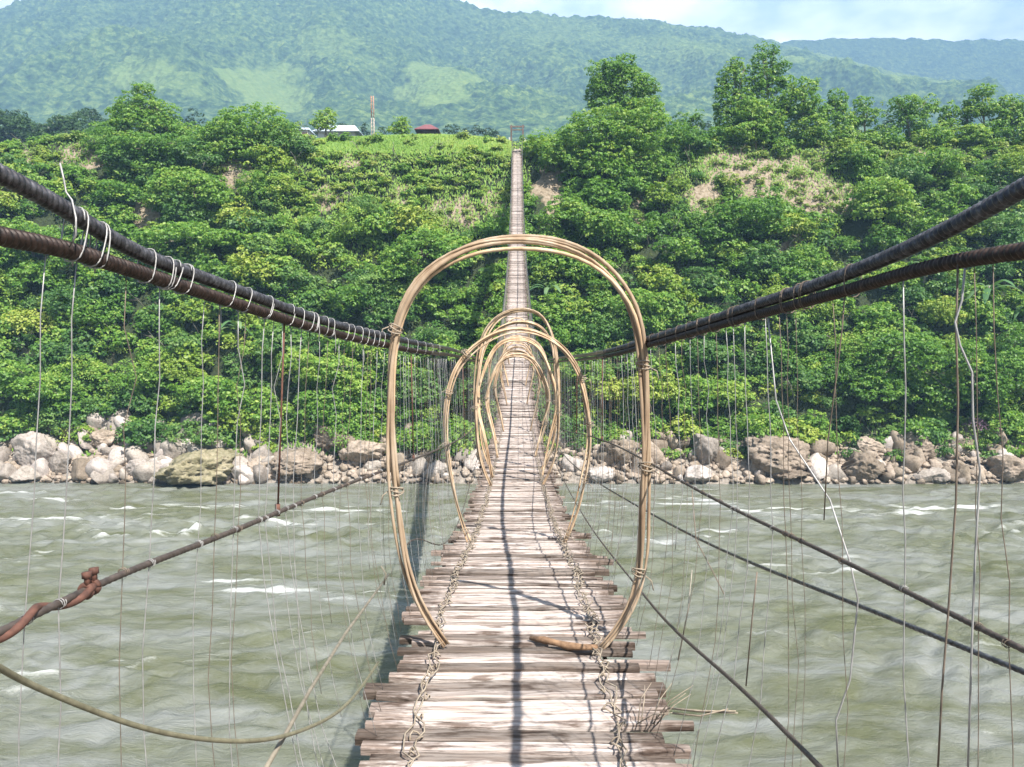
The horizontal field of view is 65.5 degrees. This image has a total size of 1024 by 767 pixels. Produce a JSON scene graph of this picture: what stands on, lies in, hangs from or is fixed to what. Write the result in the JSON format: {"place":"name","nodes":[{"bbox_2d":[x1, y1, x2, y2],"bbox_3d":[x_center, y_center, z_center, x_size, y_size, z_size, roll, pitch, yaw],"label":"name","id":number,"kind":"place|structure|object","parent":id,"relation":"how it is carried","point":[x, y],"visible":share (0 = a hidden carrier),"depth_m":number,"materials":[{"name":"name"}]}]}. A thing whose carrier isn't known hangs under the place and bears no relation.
{"place":"outdoors","nodes":[
{"label":"outdoors","id":0,"kind":"place"},
{"bbox_2d":[0,482,1023,766],"bbox_3d":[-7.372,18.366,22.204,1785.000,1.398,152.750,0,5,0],"label":"river water","id":1,"kind":"structure","parent":0,"point":[98,658],"depth_m":53.86,"materials":[{"name":"liquid"}]},
{"bbox_2d":[0,0,1023,141],"bbox_3d":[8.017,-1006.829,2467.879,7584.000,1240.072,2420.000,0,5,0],"label":"forested mountain","id":2,"kind":"structure","parent":0,"point":[439,64],"depth_m":2118.78,"materials":[{"name":"plant"}]},
{"bbox_2d":[0,137,1023,483],"bbox_3d":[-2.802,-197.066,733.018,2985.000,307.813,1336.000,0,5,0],"label":"bank terrain","id":3,"kind":"structure","parent":0,"point":[546,185],"depth_m":110.07,"materials":[{"name":"plant"}]},
{"bbox_2d":[0,463,16,480],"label":"rock","id":4,"kind":"object","parent":3,"relation":"on","point":[7,470],"visible":0.69,"depth_m":95.93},
{"bbox_2d":[8,465,41,482],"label":"boulder","id":5,"kind":"object","parent":3,"relation":"on","point":[24,473],"visible":0.89,"depth_m":95.62,"materials":[{"name":"stone"}]},
{"bbox_2d":[10,431,55,465],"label":"boulder","id":6,"kind":"object","parent":3,"relation":"on","point":[23,445],"visible":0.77,"depth_m":97.26,"materials":[{"name":"stone"}]},
{"bbox_2d":[30,458,49,480],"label":"rock","id":7,"kind":"object","parent":3,"relation":"on","point":[42,469],"visible":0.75,"depth_m":96.40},
{"bbox_2d":[0,358,84,414],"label":"leafy tree","id":8,"kind":"object","parent":3,"relation":"on","point":[24,382],"visible":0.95,"depth_m":98.91,"materials":[{"name":"green plant"}]},
{"bbox_2d":[0,219,90,271],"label":"leafy tree","id":9,"kind":"object","parent":3,"relation":"on","point":[37,229],"visible":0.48,"depth_m":108.63,"materials":[{"name":"green plant"}]},
{"bbox_2d":[48,451,70,474],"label":"boulder","id":10,"kind":"object","parent":3,"relation":"on","point":[57,463],"visible":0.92,"depth_m":96.66,"materials":[{"name":"stone"}]},
{"bbox_2d":[71,457,89,481],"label":"rock","id":11,"kind":"object","parent":3,"relation":"on","point":[78,473],"visible":0.66,"depth_m":95.83,"materials":[{"name":"stone"}]},
{"bbox_2d":[77,424,94,449],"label":"rock","id":12,"kind":"object","parent":3,"relation":"on","point":[85,445],"visible":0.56,"depth_m":99.81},
{"bbox_2d":[86,411,107,428],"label":"rock","id":13,"kind":"object","parent":3,"relation":"on","point":[96,420],"visible":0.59,"depth_m":101.32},
{"bbox_2d":[85,457,110,477],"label":"rock","id":14,"kind":"object","parent":3,"relation":"on","point":[100,465],"visible":0.59,"depth_m":95.64,"materials":[{"name":"stone"}]},
{"bbox_2d":[87,429,118,446],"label":"boulder","id":15,"kind":"object","parent":3,"relation":"on","point":[100,436],"visible":0.84,"depth_m":99.96,"materials":[{"name":"stone"}]},
{"bbox_2d":[90,466,115,483],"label":"rock","id":16,"kind":"object","parent":3,"relation":"on","point":[98,478],"visible":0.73,"depth_m":95.22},
{"bbox_2d":[108,446,125,460],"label":"rock","id":17,"kind":"object","parent":3,"relation":"on","point":[116,452],"visible":0.54,"depth_m":97.92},
{"bbox_2d":[107,408,131,432],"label":"rock","id":18,"kind":"object","parent":3,"relation":"on","point":[121,412],"visible":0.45,"depth_m":101.48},
{"bbox_2d":[125,445,149,460],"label":"rock","id":19,"kind":"object","parent":3,"relation":"on","point":[134,452],"visible":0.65,"depth_m":97.71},
{"bbox_2d":[98,130,191,158],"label":"dark tree","id":20,"kind":"object","parent":3,"relation":"on","point":[157,140],"visible":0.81,"depth_m":116.75,"materials":[{"name":"green plant"}]},
{"bbox_2d":[133,461,159,482],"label":"rock","id":21,"kind":"object","parent":3,"relation":"on","point":[143,472],"visible":0.68,"depth_m":95.49,"materials":[{"name":"stone"}]},
{"bbox_2d":[88,81,206,138],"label":"tufted tree","id":22,"kind":"object","parent":3,"relation":"on","point":[154,117],"visible":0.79,"depth_m":126.14,"materials":[{"name":"green plant"}]},
{"bbox_2d":[160,439,186,458],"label":"rock","id":23,"kind":"object","parent":3,"relation":"on","point":[172,450],"visible":0.52,"depth_m":97.76,"materials":[{"name":"stone"}]},
{"bbox_2d":[129,221,253,255],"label":"layered tree","id":24,"kind":"object","parent":3,"relation":"on","point":[214,235],"visible":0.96,"depth_m":108.67,"materials":[{"name":"green plant"}]},
{"bbox_2d":[141,165,243,209],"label":"spreading tree","id":25,"kind":"object","parent":3,"relation":"on","point":[221,198],"visible":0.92,"depth_m":112.51,"materials":[{"name":"green plant"}]},
{"bbox_2d":[179,412,209,437],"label":"boulder","id":26,"kind":"object","parent":3,"relation":"on","point":[196,416],"visible":0.31,"depth_m":101.05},
{"bbox_2d":[152,447,241,485],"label":"boulder","id":27,"kind":"object","parent":3,"relation":"on","point":[193,467],"visible":0.86,"depth_m":93.34,"materials":[{"name":"stone"}]},
{"bbox_2d":[165,375,252,412],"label":"rounded tree","id":28,"kind":"object","parent":3,"relation":"on","point":[197,385],"visible":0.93,"depth_m":98.76,"materials":[{"name":"green plant"}]},
{"bbox_2d":[232,465,253,483],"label":"rock","id":29,"kind":"object","parent":3,"relation":"on","point":[245,470],"visible":0.56,"depth_m":95.14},
{"bbox_2d":[185,101,312,163],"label":"dome tree","id":30,"kind":"object","parent":3,"relation":"on","point":[228,127],"visible":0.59,"depth_m":120.91,"materials":[{"name":"green plant"}]},
{"bbox_2d":[252,464,269,483],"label":"rock","id":31,"kind":"object","parent":3,"relation":"on","point":[263,474],"visible":0.75,"depth_m":95.24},
{"bbox_2d":[252,444,272,458],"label":"rock","id":32,"kind":"object","parent":3,"relation":"on","point":[263,451],"visible":0.48,"depth_m":97.55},
{"bbox_2d":[269,447,324,475],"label":"boulder","id":33,"kind":"object","parent":3,"relation":"on","point":[309,463],"visible":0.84,"depth_m":95.22,"materials":[{"name":"stone"}]},
{"bbox_2d":[275,347,366,398],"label":"bushy tree","id":34,"kind":"object","parent":3,"relation":"on","point":[331,364],"visible":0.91,"depth_m":99.66,"materials":[{"name":"green plant"}]},
{"bbox_2d":[308,107,338,137],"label":"tree","id":35,"kind":"object","parent":3,"relation":"on","point":[322,121],"visible":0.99,"depth_m":130.11,"materials":[{"name":"green plant"}]},
{"bbox_2d":[310,423,363,452],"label":"boulder","id":36,"kind":"object","parent":3,"relation":"on","point":[325,440],"visible":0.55,"depth_m":98.90,"materials":[{"name":"stone"}]},
{"bbox_2d":[312,125,363,137],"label":"house","id":37,"kind":"structure","parent":3,"relation":"on","point":[353,130],"depth_m":158.34,"materials":[{"name":"paint"}]},
{"bbox_2d":[338,439,385,462],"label":"boulder","id":38,"kind":"object","parent":3,"relation":"on","point":[354,450],"visible":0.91,"depth_m":97.19,"materials":[{"name":"stone"}]},
{"bbox_2d":[386,116,411,134],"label":"tree","id":39,"kind":"object","parent":3,"relation":"on","point":[402,128],"visible":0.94,"depth_m":129.30,"materials":[{"name":"green plant"}]},
{"bbox_2d":[408,455,428,475],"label":"rock","id":40,"kind":"object","parent":3,"relation":"on","point":[418,461],"visible":0.69,"depth_m":96.64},
{"bbox_2d":[372,227,471,281],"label":"layered tree","id":41,"kind":"object","parent":3,"relation":"on","point":[412,255],"visible":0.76,"depth_m":106.82,"materials":[{"name":"green plant"}]},
{"bbox_2d":[414,124,440,133],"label":"house","id":42,"kind":"structure","parent":3,"relation":"on","point":[427,128],"depth_m":163.79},
{"bbox_2d":[422,460,446,480],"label":"boulder","id":43,"kind":"object","parent":3,"relation":"on","point":[432,468],"visible":0.68,"depth_m":95.75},
{"bbox_2d":[0,107,947,143],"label":"wood","id":44,"kind":"object","parent":3,"relation":"on","point":[19,126],"visible":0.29,"depth_m":229.60,"materials":[{"name":"green plant"}]},
{"bbox_2d":[0,133,1020,460],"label":"long grass","id":45,"kind":"structure","parent":3,"relation":"on","point":[386,143],"depth_m":121.34,"materials":[{"name":"plant"}]},
{"bbox_2d":[0,435,1020,484],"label":"shore gravel","id":46,"kind":"structure","parent":3,"relation":"on","point":[352,472],"depth_m":96.83,"materials":[{"name":"stone"}]},
{"bbox_2d":[122,458,145,478],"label":"boulder","id":47,"kind":"object","parent":46,"relation":"on","point":[131,465],"visible":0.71,"depth_m":96.16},
{"bbox_2d":[0,130,1021,245],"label":"scrub undergrowth","id":48,"kind":"object","parent":3,"relation":"on","point":[66,136],"visible":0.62,"depth_m":120.44,"materials":[{"name":"green plant"}]},
{"bbox_2d":[0,147,1023,766],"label":"suspension bridge","id":49,"kind":"structure","parent":3,"relation":"on","point":[490,685],"depth_m":3.77,"materials":[{"name":"brown wood"}]},
{"bbox_2d":[0,661,378,743],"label":"slack rope","id":50,"kind":"object","parent":49,"relation":"hanging from","point":[15,676],"visible":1,"depth_m":1.62,"materials":[{"name":"fabric"}]},
{"bbox_2d":[264,566,389,766],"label":"cane pole","id":51,"kind":"object","parent":49,"relation":"on","point":[287,730],"visible":0.95,"depth_m":2.51,"materials":[{"name":"wood"}]},
{"bbox_2d":[472,337,560,477],"bbox_3d":[0.084,0.469,14.510,1.645,2.617,0.212,-1,5,-10],"label":"cane hoop","id":52,"kind":"object","parent":49,"relation":"on","point":[499,344],"visible":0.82,"depth_m":14.41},
{"bbox_2d":[471,308,562,485],"bbox_3d":[0.086,0.275,13.370,1.601,3.085,0.179,0,5,-5],"label":"cane hoop","id":53,"kind":"object","parent":49,"relation":"on","point":[501,316],"visible":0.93,"depth_m":13.32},
{"bbox_2d":[492,350,541,431],"bbox_3d":[0.149,0.229,23.111,1.510,2.418,0.158,-1,5,-11],"label":"cane hoop","id":54,"kind":"object","parent":49,"relation":"on","point":[494,386],"visible":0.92,"depth_m":23.01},
{"bbox_2d":[499,342,534,404],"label":"cane hoop","id":55,"kind":"object","parent":49,"relation":"on","point":[506,347],"visible":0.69,"depth_m":29.51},
{"bbox_2d":[484,353,551,457],"bbox_3d":[0.115,0.508,17.723,1.579,2.372,0.177,-1,5,-10],"label":"cane hoop","id":56,"kind":"object","parent":49,"relation":"on","point":[528,358],"visible":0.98,"depth_m":17.64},
{"bbox_2d":[486,336,549,443],"bbox_3d":[0.156,0.233,20.522,1.736,2.897,0.210,-1,5,-7],"label":"cane hoop","id":57,"kind":"object","parent":49,"relation":"attached to","point":[533,340],"visible":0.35,"depth_m":20.43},
{"bbox_2d":[438,327,598,542],"bbox_3d":[0.060,0.556,7.987,1.622,2.248,0.152,0,5,-2],"label":"cane hoop","id":58,"kind":"object","parent":49,"relation":"on","point":[555,342],"visible":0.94,"depth_m":7.94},
{"bbox_2d":[478,320,560,470],"bbox_3d":[0.120,0.284,15.491,1.704,3.024,0.229,-1,5,-7],"label":"cane hoop","id":59,"kind":"object","parent":49,"relation":"on","point":[540,327],"visible":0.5,"depth_m":15.38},
{"bbox_2d":[380,234,661,648],"bbox_3d":[0.050,0.368,4.407,1.555,2.367,0.127,0,5,0],"label":"cane hoop","id":60,"kind":"object","parent":49,"relation":"on","point":[423,277],"visible":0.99,"depth_m":4.36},
{"bbox_2d":[529,636,597,649],"bbox_3d":[0.286,1.469,4.482,0.410,0.050,0.063,2,6,22],"label":"gnarled root","id":61,"kind":"object","parent":49,"relation":"on","point":[565,645],"visible":1,"depth_m":4.46,"materials":[{"name":"wood"}]},
{"bbox_2d":[636,682,692,724],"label":"dry twigs","id":62,"kind":"object","parent":49,"relation":"attached to","point":[657,716],"visible":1,"depth_m":3.66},
{"bbox_2d":[668,707,737,716],"bbox_3d":[0.886,1.528,3.708,0.321,0.090,0.031,3,6,25],"label":"split cane","id":63,"kind":"object","parent":49,"relation":"on","point":[707,712],"visible":0.91,"depth_m":3.70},
{"bbox_2d":[0,119,1023,460],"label":"thicket","id":64,"kind":"object","parent":3,"relation":"on","point":[600,187],"visible":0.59,"depth_m":107.75,"materials":[{"name":"green plant"}]},
{"bbox_2d":[7,122,1023,436],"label":"bare stems","id":65,"kind":"object","parent":3,"relation":"on","point":[581,236],"visible":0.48,"depth_m":113.58,"materials":[{"name":"plant"}]},
{"bbox_2d":[528,191,631,248],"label":"bushy tree","id":66,"kind":"object","parent":3,"relation":"on","point":[581,206],"visible":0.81,"depth_m":109.55,"materials":[{"name":"green plant"}]},
{"bbox_2d":[589,466,614,482],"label":"boulder","id":67,"kind":"object","parent":3,"relation":"on","point":[605,470],"visible":0.84,"depth_m":95.12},
{"bbox_2d":[594,450,613,465],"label":"rock","id":68,"kind":"object","parent":3,"relation":"on","point":[609,456],"visible":0.59,"depth_m":97.69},
{"bbox_2d":[536,103,674,182],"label":"mounded tree","id":69,"kind":"object","parent":3,"relation":"on","point":[630,124],"visible":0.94,"depth_m":116.26,"materials":[{"name":"green plant"}]},
{"bbox_2d":[599,439,638,464],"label":"boulder","id":70,"kind":"object","parent":3,"relation":"on","point":[615,452],"visible":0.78,"depth_m":96.96,"materials":[{"name":"stone"}]},
{"bbox_2d":[582,52,661,118],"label":"round tree","id":71,"kind":"object","parent":3,"relation":"on","point":[611,87],"visible":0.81,"depth_m":125.56,"materials":[{"name":"green plant"}]},
{"bbox_2d":[605,287,684,321],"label":"rounded tree","id":72,"kind":"object","parent":3,"relation":"on","point":[639,296],"visible":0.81,"depth_m":103.25,"materials":[{"name":"green plant"}]},
{"bbox_2d":[626,97,672,135],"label":"leafy tree","id":73,"kind":"object","parent":3,"relation":"on","point":[658,104],"visible":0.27,"depth_m":122.63,"materials":[{"name":"green plant"}]},
{"bbox_2d":[641,441,663,462],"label":"rock","id":74,"kind":"object","parent":3,"relation":"on","point":[659,458],"visible":0.39,"depth_m":97.38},
{"bbox_2d":[648,235,679,252],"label":"tree","id":75,"kind":"object","parent":3,"relation":"on","point":[663,240],"visible":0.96,"depth_m":108.78,"materials":[{"name":"green plant"}]},
{"bbox_2d":[673,109,704,129],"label":"tree","id":76,"kind":"object","parent":3,"relation":"on","point":[696,117],"visible":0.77,"depth_m":132.01,"materials":[{"name":"green plant"}]},
{"bbox_2d":[683,465,711,482],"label":"boulder","id":77,"kind":"object","parent":3,"relation":"on","point":[696,473],"visible":0.96,"depth_m":95.19,"materials":[{"name":"stone"}]},
{"bbox_2d":[694,433,718,463],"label":"boulder","id":78,"kind":"object","parent":3,"relation":"on","point":[709,455],"visible":0.91,"depth_m":97.08,"materials":[{"name":"stone"}]},
{"bbox_2d":[713,450,732,469],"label":"rock","id":79,"kind":"object","parent":3,"relation":"on","point":[722,458],"visible":0.81,"depth_m":97.17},
{"bbox_2d":[711,56,758,139],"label":"leafy tree","id":80,"kind":"object","parent":3,"relation":"on","point":[733,101],"visible":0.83,"depth_m":125.23,"materials":[{"name":"green plant"}]},
{"bbox_2d":[695,196,792,239],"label":"feathery tree","id":81,"kind":"object","parent":3,"relation":"on","point":[741,204],"visible":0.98,"depth_m":109.74,"materials":[{"name":"green plant"}]},
{"bbox_2d":[722,97,789,149],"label":"leafy tree","id":82,"kind":"object","parent":3,"relation":"on","point":[761,122],"visible":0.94,"depth_m":122.87,"materials":[{"name":"green plant"}]},
{"bbox_2d":[734,40,805,133],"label":"ragged tree","id":83,"kind":"object","parent":3,"relation":"on","point":[779,79],"visible":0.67,"depth_m":125.86,"materials":[{"name":"green plant"}]},
{"bbox_2d":[744,434,811,473],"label":"boulder","id":84,"kind":"object","parent":3,"relation":"on","point":[759,451],"visible":0.85,"depth_m":95.74,"materials":[{"name":"stone"}]},
{"bbox_2d":[765,469,809,480],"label":"boulder","id":85,"kind":"object","parent":3,"relation":"on","point":[794,474],"visible":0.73,"depth_m":95.01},
{"bbox_2d":[776,75,831,142],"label":"leafy tree","id":86,"kind":"object","parent":3,"relation":"on","point":[809,107],"visible":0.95,"depth_m":124.10,"materials":[{"name":"green plant"}]},
{"bbox_2d":[807,453,828,481],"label":"rock","id":87,"kind":"object","parent":3,"relation":"on","point":[818,467],"visible":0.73,"depth_m":95.84,"materials":[{"name":"stone"}]},
{"bbox_2d":[809,438,835,455],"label":"rock","id":88,"kind":"object","parent":3,"relation":"on","point":[819,445],"visible":0.47,"depth_m":98.16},
{"bbox_2d":[827,463,846,480],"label":"rock","id":89,"kind":"object","parent":3,"relation":"on","point":[834,468],"visible":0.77,"depth_m":95.61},
{"bbox_2d":[817,87,862,137],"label":"slim tree","id":90,"kind":"object","parent":3,"relation":"on","point":[837,108],"visible":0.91,"depth_m":125.55,"materials":[{"name":"green plant"}]},
{"bbox_2d":[841,450,885,482],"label":"boulder","id":91,"kind":"object","parent":3,"relation":"on","point":[859,466],"visible":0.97,"depth_m":95.10,"materials":[{"name":"stone"}]},
{"bbox_2d":[845,95,886,130],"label":"tree","id":92,"kind":"object","parent":3,"relation":"on","point":[863,111],"visible":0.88,"depth_m":126.74,"materials":[{"name":"green plant"}]},
{"bbox_2d":[857,436,885,452],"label":"boulder","id":93,"kind":"object","parent":3,"relation":"on","point":[867,443],"visible":0.9,"depth_m":98.87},
{"bbox_2d":[851,176,923,222],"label":"creeper tree","id":94,"kind":"object","parent":3,"relation":"on","point":[899,207],"visible":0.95,"depth_m":111.38,"materials":[{"name":"green plant"}]},
{"bbox_2d":[886,430,908,452],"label":"rock","id":95,"kind":"object","parent":3,"relation":"on","point":[898,440],"visible":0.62,"depth_m":98.83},
{"bbox_2d":[847,330,960,408],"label":"creeper tree","id":96,"kind":"object","parent":3,"relation":"on","point":[920,341],"visible":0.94,"depth_m":99.69,"materials":[{"name":"green plant"}]},
{"bbox_2d":[900,454,919,472],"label":"rock","id":97,"kind":"object","parent":3,"relation":"on","point":[912,463],"visible":0.82,"depth_m":96.51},
{"bbox_2d":[880,93,941,141],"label":"flat topped tree","id":98,"kind":"object","parent":3,"relation":"on","point":[903,107],"visible":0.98,"depth_m":127.38,"materials":[{"name":"green plant"}]},
{"bbox_2d":[900,432,937,460],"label":"boulder","id":99,"kind":"object","parent":3,"relation":"on","point":[927,447],"visible":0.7,"depth_m":98.05,"materials":[{"name":"stone"}]},
{"bbox_2d":[917,467,950,483],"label":"boulder","id":100,"kind":"object","parent":3,"relation":"on","point":[936,475],"visible":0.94,"depth_m":95.32,"materials":[{"name":"stone"}]},
{"bbox_2d":[912,183,982,232],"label":"leafy tree","id":101,"kind":"object","parent":3,"relation":"on","point":[950,205],"visible":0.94,"depth_m":110.76,"materials":[{"name":"green plant"}]},
{"bbox_2d":[936,99,961,129],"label":"tree","id":102,"kind":"object","parent":3,"relation":"on","point":[946,115],"visible":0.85,"depth_m":126.79,"materials":[{"name":"green plant"}]},
{"bbox_2d":[958,465,970,483],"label":"rock","id":103,"kind":"object","parent":3,"relation":"on","point":[964,471],"visible":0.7,"depth_m":95.10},
{"bbox_2d":[954,416,989,436],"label":"boulder","id":104,"kind":"object","parent":3,"relation":"on","point":[968,420],"visible":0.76,"depth_m":99.57,"materials":[{"name":"grey stone"}]},
{"bbox_2d":[943,339,1023,406],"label":"overhanging tree","id":105,"kind":"object","parent":3,"relation":"on","point":[1001,361],"visible":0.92,"depth_m":98.01,"materials":[{"name":"green plant"}]},
{"bbox_2d":[960,82,1006,125],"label":"forked tree","id":106,"kind":"object","parent":3,"relation":"on","point":[979,109],"visible":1,"depth_m":125.70,"materials":[{"name":"green plant"}]},
{"bbox_2d":[965,279,1022,303],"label":"banana plant","id":107,"kind":"object","parent":3,"relation":"on","point":[988,288],"visible":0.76,"depth_m":106.19,"materials":[{"name":"green plant"}]},
{"bbox_2d":[986,455,1023,482],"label":"boulder","id":108,"kind":"object","parent":3,"relation":"on","point":[1013,468],"visible":0.91,"depth_m":95.01,"materials":[{"name":"stone"}]},
{"bbox_2d":[987,93,1023,141],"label":"broad tree","id":109,"kind":"object","parent":3,"relation":"on","point":[1013,110],"visible":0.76,"depth_m":125.23,"materials":[{"name":"green plant"}]},
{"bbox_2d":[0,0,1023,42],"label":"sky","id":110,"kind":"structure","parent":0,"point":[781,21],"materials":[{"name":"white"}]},
{"bbox_2d":[781,38,1023,94],"bbox_3d":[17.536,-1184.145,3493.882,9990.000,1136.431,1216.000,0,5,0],"label":"mountain","id":111,"kind":"structure","parent":0,"point":[1001,62],"depth_m":3708.14,"materials":[{"name":"blue"}]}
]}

